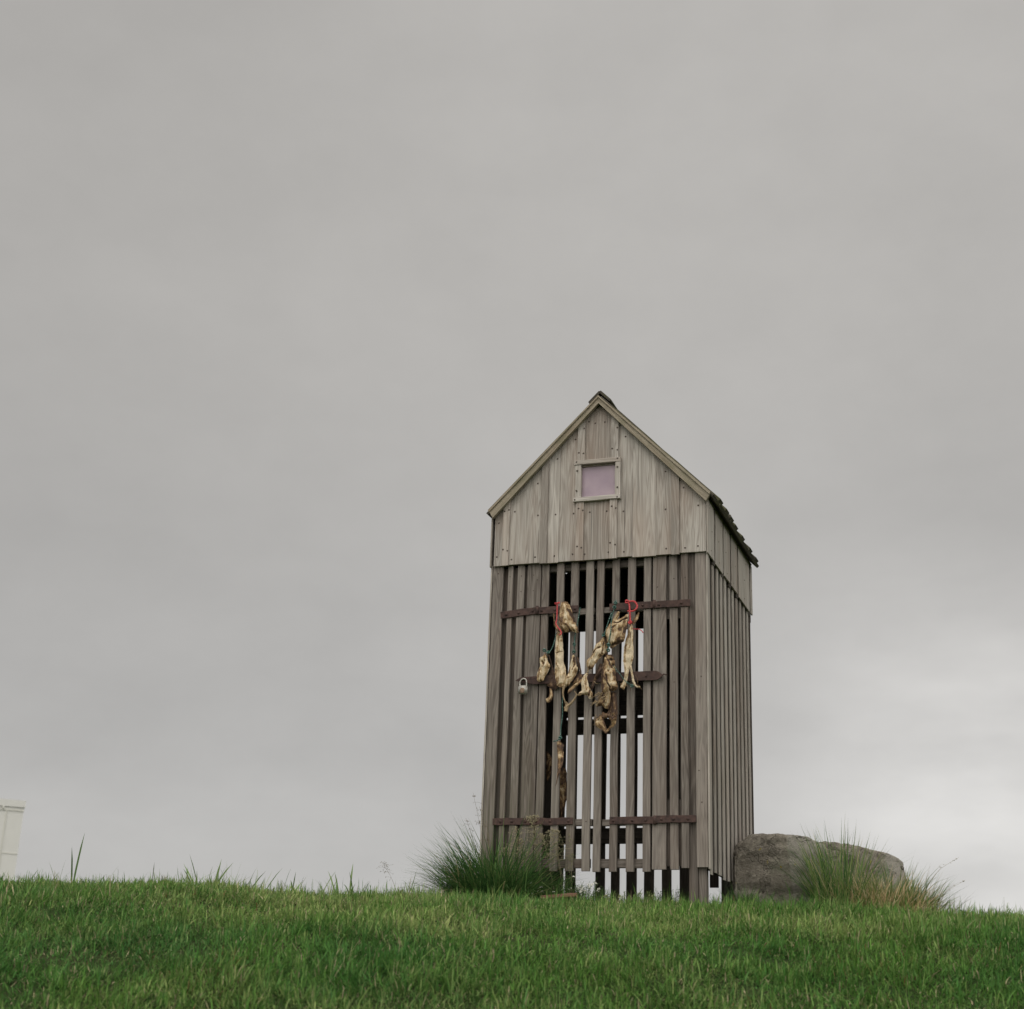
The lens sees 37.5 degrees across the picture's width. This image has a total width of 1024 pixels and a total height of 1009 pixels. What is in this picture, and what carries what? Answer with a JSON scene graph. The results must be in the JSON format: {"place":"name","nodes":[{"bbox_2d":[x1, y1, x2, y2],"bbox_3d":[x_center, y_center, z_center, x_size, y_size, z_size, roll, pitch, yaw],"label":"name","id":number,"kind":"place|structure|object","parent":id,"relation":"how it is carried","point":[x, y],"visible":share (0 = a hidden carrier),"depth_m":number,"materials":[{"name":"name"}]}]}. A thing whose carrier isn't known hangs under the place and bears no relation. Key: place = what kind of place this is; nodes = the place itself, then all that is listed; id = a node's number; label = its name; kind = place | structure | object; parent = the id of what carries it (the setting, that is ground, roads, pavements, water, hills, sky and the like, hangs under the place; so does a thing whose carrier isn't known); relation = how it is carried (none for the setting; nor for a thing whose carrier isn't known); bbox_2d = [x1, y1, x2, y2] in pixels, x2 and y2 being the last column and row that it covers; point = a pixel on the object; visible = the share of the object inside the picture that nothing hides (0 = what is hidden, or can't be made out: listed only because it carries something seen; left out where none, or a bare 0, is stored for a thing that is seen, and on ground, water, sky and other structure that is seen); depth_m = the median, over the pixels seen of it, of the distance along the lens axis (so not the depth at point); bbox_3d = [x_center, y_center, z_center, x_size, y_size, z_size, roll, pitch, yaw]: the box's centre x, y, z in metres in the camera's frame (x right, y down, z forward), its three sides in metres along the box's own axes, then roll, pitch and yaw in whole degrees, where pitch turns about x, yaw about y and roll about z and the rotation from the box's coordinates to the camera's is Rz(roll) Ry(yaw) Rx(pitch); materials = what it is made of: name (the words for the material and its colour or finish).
{"place":"outdoors","nodes":[
{"label":"outdoors","id":0,"kind":"place"},
{"bbox_2d":[0,861,1023,1008],"bbox_3d":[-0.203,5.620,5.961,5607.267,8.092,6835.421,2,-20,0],"label":"ground","id":1,"kind":"structure","parent":0,"point":[98,956],"depth_m":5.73,"materials":[{"name":"green plant"}]},
{"bbox_2d":[0,798,25,880],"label":"pale building","id":2,"kind":"structure","parent":1,"relation":"on","point":[11,814],"depth_m":44.03,"materials":[{"name":"white paint"}]},
{"bbox_2d":[71,837,83,884],"bbox_3d":[-2.315,1.902,8.039,0.065,0.323,0.038,19,-26,-39],"label":"grass sprig","id":3,"kind":"object","parent":1,"relation":"on","point":[76,863],"depth_m":8.03,"materials":[{"name":"green plant"}]},
{"bbox_2d":[184,857,195,878],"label":"grass sprig","id":4,"kind":"object","parent":1,"relation":"on","point":[188,871],"depth_m":8.04,"materials":[{"name":"green plant"}]},
{"bbox_2d":[215,859,232,886],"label":"grass sprig","id":5,"kind":"object","parent":1,"relation":"on","point":[223,873],"depth_m":8.08,"materials":[{"name":"green plant"}]},
{"bbox_2d":[329,874,338,891],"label":"grass sprig","id":6,"kind":"object","parent":1,"relation":"on","point":[332,883],"depth_m":8.02,"materials":[{"name":"green plant"}]},
{"bbox_2d":[345,866,352,893],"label":"grass sprig","id":7,"kind":"object","parent":1,"relation":"on","point":[351,885],"depth_m":8.03,"materials":[{"name":"green plant"}]},
{"bbox_2d":[379,861,394,886],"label":"seeding grass","id":8,"kind":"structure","parent":1,"relation":"on","point":[385,871],"depth_m":8.25,"materials":[{"name":"plant"}]},
{"bbox_2d":[394,794,583,898],"bbox_3d":[-0.091,2.135,8.606,1.255,0.954,1.138,2,-20,0],"label":"grass tussock","id":9,"kind":"object","parent":1,"relation":"on","point":[481,878],"depth_m":8.44,"materials":[{"name":"green plant"}]},
{"bbox_2d":[498,814,574,889],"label":"seeding grass","id":10,"kind":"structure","parent":1,"relation":"on","point":[542,837],"depth_m":8.66,"materials":[{"name":"brown plant"}]},
{"bbox_2d":[508,874,601,901],"bbox_3d":[0.193,2.241,8.512,0.776,0.350,0.564,2,-20,0],"label":"grass tussock","id":11,"kind":"object","parent":1,"relation":"on","point":[542,892],"depth_m":8.40,"materials":[{"name":"green plant"}]},
{"bbox_2d":[541,893,577,899],"bbox_3d":[0.258,2.162,8.296,0.208,0.049,0.128,2,-20,0],"label":"broken board","id":12,"kind":"object","parent":1,"relation":"on","point":[565,894],"visible":0.37,"depth_m":8.25,"materials":[{"name":"wood"}]},
{"bbox_2d":[522,873,615,902],"bbox_3d":[0.282,2.183,8.480,0.608,0.204,0.276,2,-20,0],"label":"weed","id":13,"kind":"object","parent":1,"relation":"on","point":[582,891],"visible":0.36,"depth_m":8.47,"materials":[{"name":"green plant"}]},
{"bbox_2d":[566,833,574,890],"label":"seeding grass","id":14,"kind":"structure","parent":1,"relation":"on","point":[571,860],"depth_m":8.56,"materials":[{"name":"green plant"}]},
{"bbox_2d":[479,391,758,903],"bbox_3d":[0.733,1.064,9.653,1.482,3.310,1.512,-5,-21,19],"label":"drying hut","id":15,"kind":"object","parent":1,"relation":"on","point":[603,502],"visible":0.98,"depth_m":9.15,"materials":[{"name":"wood"}]},
{"bbox_2d":[518,678,527,693],"bbox_3d":[0.066,1.092,9.076,0.059,0.099,0.027,-5,-21,19],"label":"padlock","id":16,"kind":"object","parent":15,"relation":"hanging from","point":[522,689],"visible":1,"depth_m":9.06,"materials":[{"name":"metal"}]},
{"bbox_2d":[537,653,557,702],"bbox_3d":[0.212,1.040,9.046,0.117,0.298,0.059,9,-21,-19],"label":"dried fish","id":17,"kind":"object","parent":15,"relation":"hanging from","point":[543,670],"visible":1,"depth_m":9.04},
{"bbox_2d":[542,633,556,653],"bbox_3d":[0.226,0.836,9.103,0.084,0.136,0.024,2,-20,1],"label":"green rope","id":18,"kind":"object","parent":15,"relation":"hanging from","point":[547,652],"visible":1,"depth_m":9.09,"materials":[{"name":"green fabric"}]},
{"bbox_2d":[546,751,566,817],"bbox_3d":[0.265,1.683,9.083,0.142,0.406,0.028,-7,-21,23],"label":"dried fish","id":19,"kind":"object","parent":15,"relation":"hanging from","point":[563,787],"visible":0.88,"depth_m":9.07},
{"bbox_2d":[554,602,561,634],"bbox_3d":[0.268,0.688,9.098,0.043,0.219,0.080,12,-22,-26],"label":"red rope","id":20,"kind":"object","parent":15,"relation":"hanging from","point":[557,603],"visible":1,"depth_m":9.12,"materials":[{"name":"red fabric"}]},
{"bbox_2d":[553,697,562,741],"bbox_3d":[0.278,1.244,8.951,0.063,0.325,0.017,-5,-21,18],"label":"green rope","id":21,"kind":"object","parent":15,"relation":"hanging from","point":[560,737],"visible":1,"depth_m":8.92,"materials":[{"name":"green fabric"}]},
{"bbox_2d":[555,741,563,785],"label":"dried fish","id":22,"kind":"object","parent":21,"relation":"hanging from","point":[560,746],"visible":1,"depth_m":8.87},
{"bbox_2d":[555,632,566,686],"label":"dried fish","id":23,"kind":"object","parent":15,"relation":"hanging from","point":[560,673],"visible":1,"depth_m":9.04},
{"bbox_2d":[533,560,595,870],"bbox_3d":[0.314,1.230,9.000,0.357,1.870,0.062,-5,-21,19],"label":"door","id":24,"kind":"structure","parent":15,"relation":"in","point":[569,821],"depth_m":8.93,"materials":[{"name":"wood"}]},
{"bbox_2d":[553,601,578,632],"bbox_3d":[0.322,0.679,9.111,0.170,0.206,0.054,-5,-21,19],"label":"dried fish","id":25,"kind":"object","parent":15,"relation":"hanging from","point":[567,622],"visible":1,"depth_m":9.09},
{"bbox_2d":[562,655,581,711],"bbox_3d":[0.360,1.062,8.968,0.129,0.344,0.050,-5,-21,19],"label":"dried fish","id":26,"kind":"object","parent":15,"relation":"hanging from","point":[572,671],"visible":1,"depth_m":8.97},
{"bbox_2d":[572,609,579,653],"bbox_3d":[0.387,0.756,9.077,0.048,0.290,0.025,3,-20,-3],"label":"green rope","id":27,"kind":"object","parent":15,"relation":"hanging from","point":[574,645],"visible":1,"depth_m":9.05,"materials":[{"name":"green fabric"}]},
{"bbox_2d":[573,457,621,502],"bbox_3d":[0.531,-0.150,9.376,0.303,0.274,0.040,-5,-21,19],"label":"window","id":28,"kind":"structure","parent":15,"relation":"in","point":[598,483],"depth_m":9.38,"materials":[{"name":"white wood"}]},
{"bbox_2d":[590,654,617,715],"bbox_3d":[0.542,1.070,8.889,0.166,0.383,0.059,-5,-21,19],"label":"dried fish","id":29,"kind":"object","parent":15,"relation":"hanging from","point":[607,698],"visible":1,"depth_m":8.87},
{"bbox_2d":[593,710,616,733],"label":"dried fish","id":30,"kind":"object","parent":29,"relation":"hanging from","point":[600,722],"visible":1,"depth_m":8.82},
{"bbox_2d":[602,612,611,636],"bbox_3d":[0.569,0.715,9.011,0.072,0.162,0.023,11,-22,-25],"label":"green rope","id":31,"kind":"object","parent":15,"relation":"hanging from","point":[603,634],"visible":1,"depth_m":9.00,"materials":[{"name":"green fabric"}]},
{"bbox_2d":[577,637,607,698],"bbox_3d":[0.480,0.970,8.947,0.186,0.371,0.063,-5,-21,19],"label":"dried fish","id":32,"kind":"object","parent":31,"relation":"hanging from","point":[600,648],"visible":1,"depth_m":8.95},
{"bbox_2d":[606,600,617,651],"bbox_3d":[0.592,0.717,8.941,0.064,0.318,0.018,-5,-21,18],"label":"green rope","id":33,"kind":"object","parent":15,"relation":"hanging from","point":[614,608],"visible":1,"depth_m":8.95,"materials":[{"name":"green fabric"}]},
{"bbox_2d":[606,611,628,648],"bbox_3d":[0.619,0.740,8.947,0.140,0.226,0.052,-5,-21,19],"label":"dried fish","id":34,"kind":"object","parent":33,"relation":"hanging from","point":[618,627],"visible":1,"depth_m":8.93},
{"bbox_2d":[613,666,633,687],"bbox_3d":[0.651,1.006,8.835,0.127,0.138,0.016,-5,-21,19],"label":"green rope","id":35,"kind":"object","parent":15,"relation":"hanging from","point":[632,686],"visible":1,"depth_m":8.82,"materials":[{"name":"green fabric"}]},
{"bbox_2d":[592,557,656,871],"bbox_3d":[0.672,1.201,8.876,0.381,1.874,0.067,-5,-21,19],"label":"door","id":36,"kind":"structure","parent":15,"relation":"in","point":[646,820],"depth_m":8.80,"materials":[{"name":"wood"}]},
{"bbox_2d":[625,599,637,624],"bbox_3d":[0.710,0.638,8.976,0.082,0.154,0.022,-5,-21,19],"label":"red rope","id":37,"kind":"object","parent":15,"relation":"hanging from","point":[629,610],"visible":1,"depth_m":8.98,"materials":[{"name":"red fabric"}]},
{"bbox_2d":[620,612,640,690],"bbox_3d":[0.703,0.865,8.908,0.136,0.485,0.028,-5,-21,19],"label":"dried fish","id":38,"kind":"object","parent":37,"relation":"hanging from","point":[628,654],"visible":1,"depth_m":8.90},
{"bbox_2d":[599,890,684,903],"bbox_3d":[0.712,2.214,8.417,0.572,0.127,0.192,5,-20,-8],"label":"weed","id":39,"kind":"object","parent":1,"relation":"on","point":[642,897],"visible":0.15,"depth_m":8.41,"materials":[{"name":"green plant"}]},
{"bbox_2d":[622,888,661,902],"bbox_3d":[0.724,2.160,8.300,0.284,0.169,0.211,2,-20,0],"label":"grass tuft","id":40,"kind":"object","parent":1,"relation":"on","point":[646,898],"visible":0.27,"depth_m":8.32,"materials":[{"name":"green plant"}]},
{"bbox_2d":[648,887,710,902],"bbox_3d":[0.988,2.303,8.719,0.486,0.183,0.250,2,-20,0],"label":"weed","id":41,"kind":"object","parent":1,"relation":"on","point":[670,893],"visible":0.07,"depth_m":8.72,"materials":[{"name":"green plant"}]},
{"bbox_2d":[718,882,768,903],"bbox_3d":[1.325,2.281,8.633,0.422,0.290,0.448,2,-20,0],"label":"grass tussock","id":42,"kind":"object","parent":1,"relation":"on","point":[731,898],"depth_m":8.61,"materials":[{"name":"green plant"}]},
{"bbox_2d":[733,890,760,903],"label":"weed","id":43,"kind":"object","parent":1,"relation":"on","point":[747,898],"visible":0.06,"depth_m":8.61,"materials":[{"name":"green plant"}]},
{"bbox_2d":[725,833,825,905],"bbox_3d":[1.584,2.350,9.116,0.575,0.705,0.722,2,-20,0],"label":"boulder","id":44,"kind":"object","parent":1,"relation":"on","point":[751,854],"visible":0.48,"depth_m":8.88,"materials":[{"name":"grey stone"}]},
{"bbox_2d":[763,817,913,908],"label":"tall grass","id":45,"kind":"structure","parent":1,"relation":"on","point":[814,875],"depth_m":8.61,"materials":[{"name":"green plant"}]},
{"bbox_2d":[819,841,907,893],"bbox_3d":[2.127,2.432,9.271,0.551,0.686,0.616,2,-20,0],"label":"boulder","id":46,"kind":"object","parent":1,"relation":"on","point":[894,864],"visible":0.17,"depth_m":9.07,"materials":[{"name":"grey stone"}]},
{"bbox_2d":[804,859,952,914],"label":"dry grass","id":47,"kind":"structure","parent":1,"relation":"on","point":[896,896],"depth_m":8.55,"materials":[{"name":"beige plant"}]},
{"bbox_2d":[853,858,961,911],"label":"tall grass","id":48,"kind":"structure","parent":1,"relation":"on","point":[932,893],"depth_m":8.69,"materials":[{"name":"beige plant"}]},
{"bbox_2d":[906,881,974,911],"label":"tall grass","id":49,"kind":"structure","parent":1,"relation":"on","point":[950,899],"depth_m":8.72,"materials":[{"name":"green plant"}]},
{"bbox_2d":[929,858,964,900],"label":"seeding grass","id":50,"kind":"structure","parent":1,"relation":"on","point":[948,886],"depth_m":8.90,"materials":[{"name":"brown plant"}]},
{"bbox_2d":[0,0,1023,914],"label":"sky","id":51,"kind":"structure","parent":0,"point":[293,293],"materials":[{"name":"grey"}]}
]}

